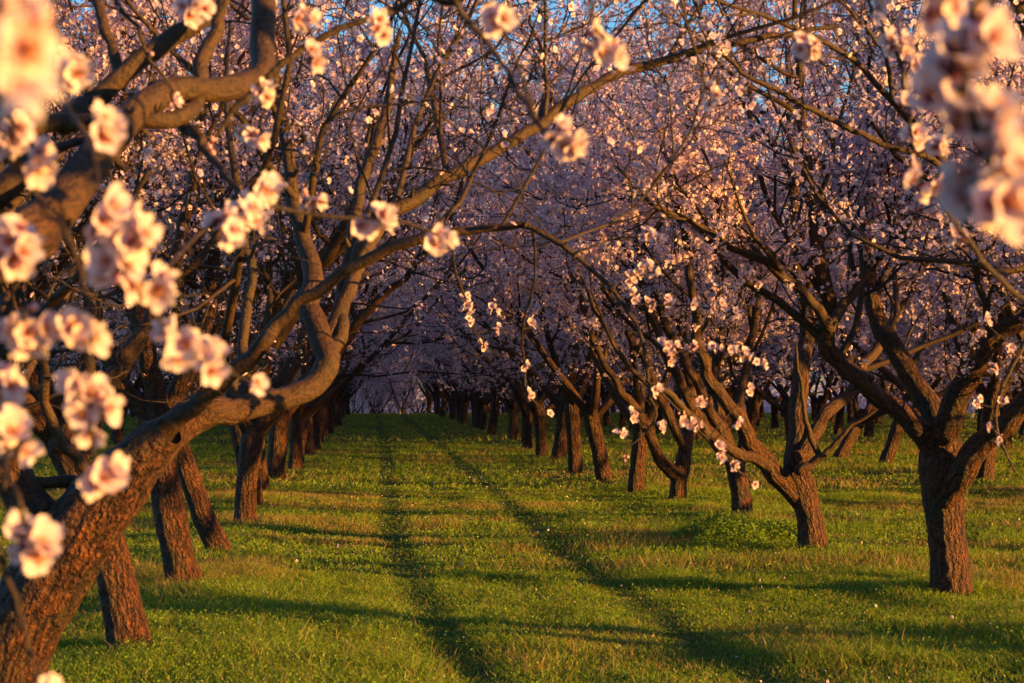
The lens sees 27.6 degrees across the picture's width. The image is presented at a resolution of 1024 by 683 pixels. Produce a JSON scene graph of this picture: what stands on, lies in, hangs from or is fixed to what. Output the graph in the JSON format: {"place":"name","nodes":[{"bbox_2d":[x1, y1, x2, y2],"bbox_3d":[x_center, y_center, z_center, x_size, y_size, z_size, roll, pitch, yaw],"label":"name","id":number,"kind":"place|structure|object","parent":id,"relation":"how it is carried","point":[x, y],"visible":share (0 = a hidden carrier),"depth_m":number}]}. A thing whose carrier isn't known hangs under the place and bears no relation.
{"place":"outdoors","nodes":[
{"label":"outdoors","id":0,"kind":"place"},
{"bbox_2d":[0,399,1023,682],"bbox_3d":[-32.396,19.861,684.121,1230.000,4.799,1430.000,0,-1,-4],"label":"ground","id":1,"kind":"structure","parent":0,"point":[600,565],"depth_m":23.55},
{"bbox_2d":[18,260,116,444],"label":"almond tree","id":2,"kind":"object","parent":1,"relation":"on","point":[23,441],"depth_m":46.82},
{"bbox_2d":[15,94,124,374],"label":"almond tree","id":3,"kind":"object","parent":1,"relation":"on","point":[65,366],"depth_m":35.42},
{"bbox_2d":[15,234,137,404],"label":"almond tree","id":4,"kind":"object","parent":1,"relation":"on","point":[62,397],"depth_m":51.61},
{"bbox_2d":[40,245,132,372],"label":"almond tree","id":5,"kind":"object","parent":1,"relation":"on","point":[50,356],"depth_m":44.46},
{"bbox_2d":[41,165,165,374],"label":"almond tree","id":6,"kind":"object","parent":1,"relation":"on","point":[102,371],"depth_m":56.25},
{"bbox_2d":[15,296,195,440],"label":"almond tree","id":7,"kind":"object","parent":1,"relation":"on","point":[138,383],"visible":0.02,"depth_m":64.57},
{"bbox_2d":[43,80,243,368],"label":"almond tree","id":8,"kind":"object","parent":1,"relation":"on","point":[56,347],"visible":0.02,"depth_m":35.46},
{"bbox_2d":[95,261,203,444],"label":"almond tree","id":9,"kind":"object","parent":1,"relation":"on","point":[117,436],"visible":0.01,"depth_m":59.98},
{"bbox_2d":[112,311,194,426],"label":"almond tree","id":10,"kind":"object","parent":1,"relation":"on","point":[139,421],"depth_m":69.15},
{"bbox_2d":[3,0,377,653],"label":"almond tree","id":11,"kind":"object","parent":1,"relation":"on","point":[123,612],"visible":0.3,"depth_m":12.56},
{"bbox_2d":[12,0,426,553],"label":"almond tree","id":12,"kind":"object","parent":1,"relation":"on","point":[210,530],"visible":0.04,"depth_m":20.48},
{"bbox_2d":[14,0,529,585],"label":"almond tree","id":13,"kind":"object","parent":1,"relation":"on","point":[172,530],"visible":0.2,"depth_m":16.34},
{"bbox_2d":[189,103,428,450],"bbox_3d":[-5.475,-2.036,54.595,7.976,10.380,8.568,-2,-1,9],"label":"almond tree","id":14,"kind":"object","parent":1,"relation":"on","point":[316,433],"visible":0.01,"depth_m":54.59},
{"bbox_2d":[183,151,436,455],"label":"almond tree","id":15,"kind":"object","parent":1,"relation":"on","point":[309,446],"visible":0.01,"depth_m":50.09},
{"bbox_2d":[195,215,427,388],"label":"almond tree","id":16,"kind":"object","parent":1,"relation":"on","point":[339,379],"visible":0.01,"depth_m":66.61},
{"bbox_2d":[60,2,567,479],"bbox_3d":[-4.351,-2.194,38.172,10.372,9.931,9.644,1,-1,-23],"label":"almond tree","id":17,"kind":"object","parent":1,"relation":"on","point":[278,441],"visible":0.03,"depth_m":37.44},
{"bbox_2d":[0,0,629,682],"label":"almond tree","id":18,"kind":"object","parent":1,"relation":"on","point":[36,58],"visible":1,"depth_m":2.17},
{"bbox_2d":[113,90,535,469],"bbox_3d":[-3.873,-1.626,41.809,8.478,8.922,8.706,0,-1,-7],"label":"almond tree","id":19,"kind":"object","parent":1,"relation":"on","point":[298,417],"visible":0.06,"depth_m":41.56},
{"bbox_2d":[232,263,421,433],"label":"almond tree","id":20,"kind":"object","parent":1,"relation":"on","point":[330,421],"visible":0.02,"depth_m":75.47},
{"bbox_2d":[156,2,513,488],"bbox_3d":[-3.568,-2.050,32.414,5.755,9.433,6.410,3,2,28],"label":"almond tree","id":21,"kind":"object","parent":1,"relation":"on","point":[264,475],"visible":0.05,"depth_m":33.07},
{"bbox_2d":[46,0,630,505],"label":"almond tree","id":22,"kind":"object","parent":1,"relation":"on","point":[234,430],"visible":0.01,"depth_m":29.03},
{"bbox_2d":[302,328,388,415],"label":"almond tree","id":23,"kind":"object","parent":1,"relation":"on","point":[333,401],"visible":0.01,"depth_m":80.25},
{"bbox_2d":[286,121,408,442],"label":"almond tree","id":24,"kind":"object","parent":1,"relation":"on","point":[323,410],"depth_m":62.86},
{"bbox_2d":[300,306,424,402],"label":"almond tree","id":25,"kind":"object","parent":1,"relation":"on","point":[347,387],"visible":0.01,"depth_m":98.43},
{"bbox_2d":[337,347,391,425],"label":"almond tree","id":26,"kind":"object","parent":1,"relation":"on","point":[339,422],"visible":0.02,"depth_m":92.49},
{"bbox_2d":[350,369,384,412],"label":"almond tree","id":27,"kind":"object","parent":1,"relation":"on","point":[360,395],"visible":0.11,"depth_m":176.92},
{"bbox_2d":[288,271,449,435],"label":"almond tree","id":28,"kind":"object","parent":1,"relation":"on","point":[326,431],"visible":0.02,"depth_m":72.11},
{"bbox_2d":[333,264,409,427],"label":"almond tree","id":29,"kind":"object","parent":1,"relation":"on","point":[335,411],"depth_m":88.30},
{"bbox_2d":[340,311,409,402],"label":"almond tree","id":30,"kind":"object","parent":1,"relation":"on","point":[348,392],"depth_m":105.01},
{"bbox_2d":[344,345,407,406],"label":"almond tree","id":31,"kind":"object","parent":1,"relation":"on","point":[353,390],"visible":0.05,"depth_m":126.45},
{"bbox_2d":[345,312,408,414],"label":"almond tree","id":32,"kind":"object","parent":1,"relation":"on","point":[347,404],"depth_m":130.64},
{"bbox_2d":[236,155,528,461],"bbox_3d":[-3.818,-1.644,46.709,11.084,9.364,7.819,4,-4,-27],"label":"almond tree","id":33,"kind":"object","parent":1,"relation":"on","point":[337,388],"visible":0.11,"depth_m":46.18},
{"bbox_2d":[350,378,415,413],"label":"almond tree","id":34,"kind":"object","parent":1,"relation":"on","point":[371,412],"visible":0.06,"depth_m":186.99},
{"bbox_2d":[355,357,412,413],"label":"almond tree","id":35,"kind":"object","parent":1,"relation":"on","point":[390,398],"visible":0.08,"depth_m":180.20},
{"bbox_2d":[111,0,659,523],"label":"almond tree","id":36,"kind":"object","parent":1,"relation":"on","point":[253,432],"visible":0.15,"depth_m":24.53},
{"bbox_2d":[280,163,494,380],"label":"almond tree","id":37,"kind":"object","parent":1,"relation":"on","point":[283,352],"visible":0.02,"depth_m":59.30},
{"bbox_2d":[359,380,433,413],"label":"almond tree","id":38,"kind":"object","parent":1,"relation":"on","point":[388,397],"visible":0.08,"depth_m":187.77},
{"bbox_2d":[369,351,439,413],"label":"almond tree","id":39,"kind":"object","parent":1,"relation":"on","point":[403,402],"visible":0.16,"depth_m":176.62},
{"bbox_2d":[379,351,435,412],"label":"almond tree","id":40,"kind":"object","parent":1,"relation":"on","point":[412,382],"visible":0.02,"depth_m":141.78},
{"bbox_2d":[383,372,432,412],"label":"almond tree","id":41,"kind":"object","parent":1,"relation":"on","point":[405,407],"visible":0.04,"depth_m":185.55},
{"bbox_2d":[373,360,450,412],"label":"almond tree","id":42,"kind":"object","parent":1,"relation":"on","point":[414,397],"visible":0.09,"depth_m":178.34},
{"bbox_2d":[398,286,433,412],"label":"almond tree","id":43,"kind":"object","parent":1,"relation":"on","point":[429,397],"visible":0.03,"depth_m":146.55},
{"bbox_2d":[396,341,439,414],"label":"almond tree","id":44,"kind":"object","parent":1,"relation":"on","point":[437,403],"visible":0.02,"depth_m":133.94},
{"bbox_2d":[380,297,458,417],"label":"almond tree","id":45,"kind":"object","parent":1,"relation":"on","point":[442,392],"visible":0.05,"depth_m":116.22},
{"bbox_2d":[394,287,448,415],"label":"almond tree","id":46,"kind":"object","parent":1,"relation":"on","point":[428,381],"visible":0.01,"depth_m":125.25},
{"bbox_2d":[389,356,455,398],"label":"almond tree","id":47,"kind":"object","parent":1,"relation":"on","point":[432,392],"visible":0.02,"depth_m":137.87},
{"bbox_2d":[390,273,459,419],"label":"almond tree","id":48,"kind":"object","parent":1,"relation":"on","point":[453,409],"visible":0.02,"depth_m":112.40},
{"bbox_2d":[391,369,461,398],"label":"almond tree","id":49,"kind":"object","parent":1,"relation":"on","point":[411,385],"depth_m":154.72},
{"bbox_2d":[407,288,460,416],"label":"almond tree","id":50,"kind":"object","parent":1,"relation":"on","point":[443,406],"visible":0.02,"depth_m":120.91},
{"bbox_2d":[391,298,487,426],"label":"almond tree","id":51,"kind":"object","parent":1,"relation":"on","point":[464,394],"visible":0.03,"depth_m":91.11},
{"bbox_2d":[398,284,480,424],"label":"almond tree","id":52,"kind":"object","parent":1,"relation":"on","point":[465,401],"visible":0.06,"depth_m":95.29},
{"bbox_2d":[423,337,464,420],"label":"almond tree","id":53,"kind":"object","parent":1,"relation":"on","point":[457,405],"depth_m":103.67},
{"bbox_2d":[395,299,496,399],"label":"almond tree","id":54,"kind":"object","parent":1,"relation":"on","point":[448,384],"visible":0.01,"depth_m":108.29},
{"bbox_2d":[406,291,522,422],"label":"almond tree","id":55,"kind":"object","parent":1,"relation":"on","point":[461,406],"depth_m":99.58},
{"bbox_2d":[387,199,587,404],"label":"almond tree","id":56,"kind":"object","parent":1,"relation":"on","point":[488,396],"visible":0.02,"depth_m":79.30},
{"bbox_2d":[406,250,571,437],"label":"almond tree","id":57,"kind":"object","parent":1,"relation":"on","point":[502,384],"visible":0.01,"depth_m":69.07},
{"bbox_2d":[413,150,567,435],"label":"almond tree","id":58,"kind":"object","parent":1,"relation":"on","point":[493,420],"visible":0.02,"depth_m":73.71},
{"bbox_2d":[396,262,584,428],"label":"almond tree","id":59,"kind":"object","parent":1,"relation":"on","point":[477,420],"visible":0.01,"depth_m":86.69},
{"bbox_2d":[416,282,576,429],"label":"almond tree","id":60,"kind":"object","parent":1,"relation":"on","point":[483,402],"visible":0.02,"depth_m":82.28},
{"bbox_2d":[0,0,1005,682],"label":"almond tree","id":61,"kind":"object","parent":1,"relation":"on","point":[50,600],"visible":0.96,"depth_m":7.53},
{"bbox_2d":[425,191,591,441],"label":"almond tree","id":62,"kind":"object","parent":1,"relation":"on","point":[513,412],"depth_m":65.23},
{"bbox_2d":[4,462,1023,682],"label":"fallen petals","id":63,"kind":"object","parent":1,"relation":"on","point":[309,550],"visible":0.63,"depth_m":23.07},
{"bbox_2d":[407,199,652,448],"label":"almond tree","id":64,"kind":"object","parent":1,"relation":"on","point":[527,419],"visible":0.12,"depth_m":56.54},
{"bbox_2d":[364,20,718,460],"bbox_3d":[1.728,-1.950,47.028,9.363,9.850,10.070,1,0,-34],"label":"almond tree","id":65,"kind":"object","parent":1,"relation":"on","point":[559,448],"visible":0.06,"depth_m":47.09},
{"bbox_2d":[372,115,714,455],"bbox_3d":[0.560,-1.368,49.644,8.960,8.712,8.725,0,-1,16],"label":"almond tree","id":66,"kind":"object","parent":1,"relation":"on","point":[539,416],"visible":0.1,"depth_m":49.91},
{"bbox_2d":[435,143,662,443],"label":"almond tree","id":67,"kind":"object","parent":1,"relation":"on","point":[520,385],"visible":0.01,"depth_m":60.97},
{"bbox_2d":[535,348,566,419],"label":"almond tree","id":68,"kind":"object","parent":1,"relation":"on","point":[557,394],"visible":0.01,"depth_m":113.53},
{"bbox_2d":[127,372,1015,413],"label":"distant orchard","id":69,"kind":"object","parent":1,"relation":"on","point":[767,406],"visible":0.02,"depth_m":194.68},
{"bbox_2d":[559,327,627,423],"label":"almond tree","id":70,"kind":"object","parent":1,"relation":"on","point":[590,387],"depth_m":96.36},
{"bbox_2d":[570,352,629,425],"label":"almond tree","id":71,"kind":"object","parent":1,"relation":"on","point":[606,414],"visible":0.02,"depth_m":91.79},
{"bbox_2d":[535,333,664,402],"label":"almond tree","id":72,"kind":"object","parent":1,"relation":"on","point":[588,398],"visible":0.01,"depth_m":100.86},
{"bbox_2d":[579,354,627,420],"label":"almond tree","id":73,"kind":"object","parent":1,"relation":"on","point":[581,417],"depth_m":105.22},
{"bbox_2d":[554,294,656,429],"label":"almond tree","id":74,"kind":"object","parent":1,"relation":"on","point":[619,372],"depth_m":84.17},
{"bbox_2d":[561,339,665,427],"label":"almond tree","id":75,"kind":"object","parent":1,"relation":"on","point":[622,422],"depth_m":87.64},
{"bbox_2d":[422,0,814,498],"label":"almond tree","id":76,"kind":"object","parent":1,"relation":"on","point":[677,472],"visible":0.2,"depth_m":29.88},
{"bbox_2d":[476,0,760,473],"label":"almond tree","id":77,"kind":"object","parent":1,"relation":"on","point":[573,435],"visible":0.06,"depth_m":40.02},
{"bbox_2d":[397,4,847,481],"bbox_3d":[1.639,-1.526,37.860,8.483,8.501,7.546,-2,-1,-26],"label":"almond tree","id":78,"kind":"object","parent":1,"relation":"on","point":[592,412],"visible":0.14,"depth_m":36.69},
{"bbox_2d":[399,0,881,515],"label":"almond tree","id":79,"kind":"object","parent":1,"relation":"on","point":[741,498],"visible":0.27,"depth_m":25.90},
{"bbox_2d":[609,342,674,431],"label":"almond tree","id":80,"kind":"object","parent":1,"relation":"on","point":[647,404],"depth_m":79.58},
{"bbox_2d":[437,0,853,492],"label":"almond tree","id":81,"kind":"object","parent":1,"relation":"on","point":[638,458],"visible":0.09,"depth_m":32.65},
{"bbox_2d":[564,263,738,434],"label":"almond tree","id":82,"kind":"object","parent":1,"relation":"on","point":[659,417],"visible":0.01,"depth_m":75.35},
{"bbox_2d":[629,366,693,418],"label":"almond tree","id":83,"kind":"object","parent":1,"relation":"on","point":[676,411],"visible":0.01,"depth_m":111.96},
{"bbox_2d":[616,238,778,439],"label":"almond tree","id":84,"kind":"object","parent":1,"relation":"on","point":[697,435],"depth_m":66.72},
{"bbox_2d":[601,137,844,430],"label":"almond tree","id":85,"kind":"object","parent":1,"relation":"on","point":[730,390],"visible":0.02,"depth_m":61.75},
{"bbox_2d":[610,289,844,409],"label":"almond tree","id":86,"kind":"object","parent":1,"relation":"on","point":[721,379],"visible":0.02,"depth_m":70.42},
{"bbox_2d":[466,0,1023,551],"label":"almond tree","id":87,"kind":"object","parent":1,"relation":"on","point":[792,480],"visible":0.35,"depth_m":20.42},
{"bbox_2d":[663,511,830,549],"bbox_3d":[2.529,1.987,22.022,1.814,0.361,2.416,0,-1,-4],"label":"weed patch","id":88,"kind":"object","parent":1,"relation":"on","point":[752,527],"visible":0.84,"depth_m":21.81},
{"bbox_2d":[736,290,796,425],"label":"almond tree","id":89,"kind":"object","parent":1,"relation":"on","point":[758,418],"depth_m":90.59},
{"bbox_2d":[751,364,792,417],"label":"almond tree","id":90,"kind":"object","parent":1,"relation":"on","point":[761,411],"depth_m":120.42},
{"bbox_2d":[521,0,1023,596],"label":"almond tree","id":91,"kind":"object","parent":1,"relation":"on","point":[949,464],"visible":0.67,"depth_m":16.02},
{"bbox_2d":[766,291,792,418],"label":"almond tree","id":92,"kind":"object","parent":1,"relation":"on","point":[783,399],"depth_m":115.75},
{"bbox_2d":[670,103,889,442],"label":"almond tree","id":93,"kind":"object","parent":1,"relation":"on","point":[783,409],"visible":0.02,"depth_m":53.86},
{"bbox_2d":[724,292,838,399],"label":"almond tree","id":94,"kind":"object","parent":1,"relation":"on","point":[784,395],"visible":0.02,"depth_m":81.97},
{"bbox_2d":[540,0,1023,472],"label":"almond tree","id":95,"kind":"object","parent":1,"relation":"on","point":[1008,78],"visible":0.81,"depth_m":9.96},
{"bbox_2d":[688,160,876,431],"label":"almond tree","id":96,"kind":"object","parent":1,"relation":"on","point":[753,405],"visible":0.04,"depth_m":57.60},
{"bbox_2d":[746,301,818,427],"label":"almond tree","id":97,"kind":"object","parent":1,"relation":"on","point":[775,417],"visible":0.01,"depth_m":85.87},
{"bbox_2d":[786,291,822,420],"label":"almond tree","id":98,"kind":"object","parent":1,"relation":"on","point":[813,407],"visible":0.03,"depth_m":107.38},
{"bbox_2d":[737,278,888,415],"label":"almond tree","id":99,"kind":"object","parent":1,"relation":"on","point":[820,401],"visible":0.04,"depth_m":76.83},
{"bbox_2d":[786,334,890,422],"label":"almond tree","id":100,"kind":"object","parent":1,"relation":"on","point":[830,398],"depth_m":102.84},
{"bbox_2d":[680,0,1023,302],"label":"almond tree","id":101,"kind":"object","parent":1,"relation":"on","point":[969,37],"visible":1,"depth_m":1.43},
{"bbox_2d":[779,174,937,438],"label":"almond tree","id":102,"kind":"object","parent":1,"relation":"on","point":[869,430],"depth_m":69.09},
{"bbox_2d":[701,152,1021,410],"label":"almond tree","id":103,"kind":"object","parent":1,"relation":"on","point":[892,378],"visible":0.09,"depth_m":40.66},
{"bbox_2d":[787,187,941,435],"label":"almond tree","id":104,"kind":"object","parent":1,"relation":"on","point":[838,426],"visible":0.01,"depth_m":73.29},
{"bbox_2d":[796,326,933,424],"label":"almond tree","id":105,"kind":"object","parent":1,"relation":"on","point":[878,420],"depth_m":94.65},
{"bbox_2d":[792,323,950,423],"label":"almond tree","id":106,"kind":"object","parent":1,"relation":"on","point":[850,411],"visible":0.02,"depth_m":98.38},
{"bbox_2d":[788,231,976,389],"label":"almond tree","id":107,"kind":"object","parent":1,"relation":"on","point":[899,328],"visible":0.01,"depth_m":59.93},
{"bbox_2d":[796,66,1023,464],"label":"almond tree","id":108,"kind":"object","parent":1,"relation":"on","point":[889,451],"visible":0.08,"depth_m":44.97},
{"bbox_2d":[815,176,1007,442],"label":"almond tree","id":109,"kind":"object","parent":1,"relation":"on","point":[899,335],"depth_m":64.08},
{"bbox_2d":[832,169,1016,457],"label":"almond tree","id":110,"kind":"object","parent":1,"relation":"on","point":[843,449],"visible":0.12,"depth_m":49.25},
{"bbox_2d":[833,1,1023,368],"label":"almond tree","id":111,"kind":"object","parent":1,"relation":"on","point":[1008,309],"depth_m":31.90},
{"bbox_2d":[850,198,1012,449],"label":"almond tree","id":112,"kind":"object","parent":1,"relation":"on","point":[1008,443],"visible":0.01,"depth_m":55.83},
{"bbox_2d":[858,0,1023,480],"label":"almond tree","id":113,"kind":"object","parent":1,"relation":"on","point":[989,392],"visible":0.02,"depth_m":36.23},
{"bbox_2d":[881,250,1023,385],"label":"almond tree","id":114,"kind":"object","parent":1,"relation":"on","point":[1022,380],"visible":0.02,"depth_m":52.36},
{"bbox_2d":[881,268,1023,385],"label":"almond tree","id":115,"kind":"object","parent":1,"relation":"on","point":[964,342],"visible":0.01,"depth_m":49.00},
{"bbox_2d":[913,264,1002,430],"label":"almond tree","id":116,"kind":"object","parent":1,"relation":"on","point":[979,417],"depth_m":77.12},
{"bbox_2d":[949,364,1016,399],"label":"almond tree","id":117,"kind":"object","parent":1,"relation":"on","point":[1012,395],"depth_m":94.28},
{"bbox_2d":[990,357,1023,435],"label":"almond tree","id":118,"kind":"object","parent":1,"relation":"on","point":[1021,431],"depth_m":72.87},
{"bbox_2d":[992,0,1023,301],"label":"almond tree","id":119,"kind":"object","parent":1,"relation":"on","point":[996,7],"visible":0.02,"depth_m":23.20},
{"bbox_2d":[48,0,1015,398],"label":"sky","id":120,"kind":"structure","parent":0,"point":[611,24]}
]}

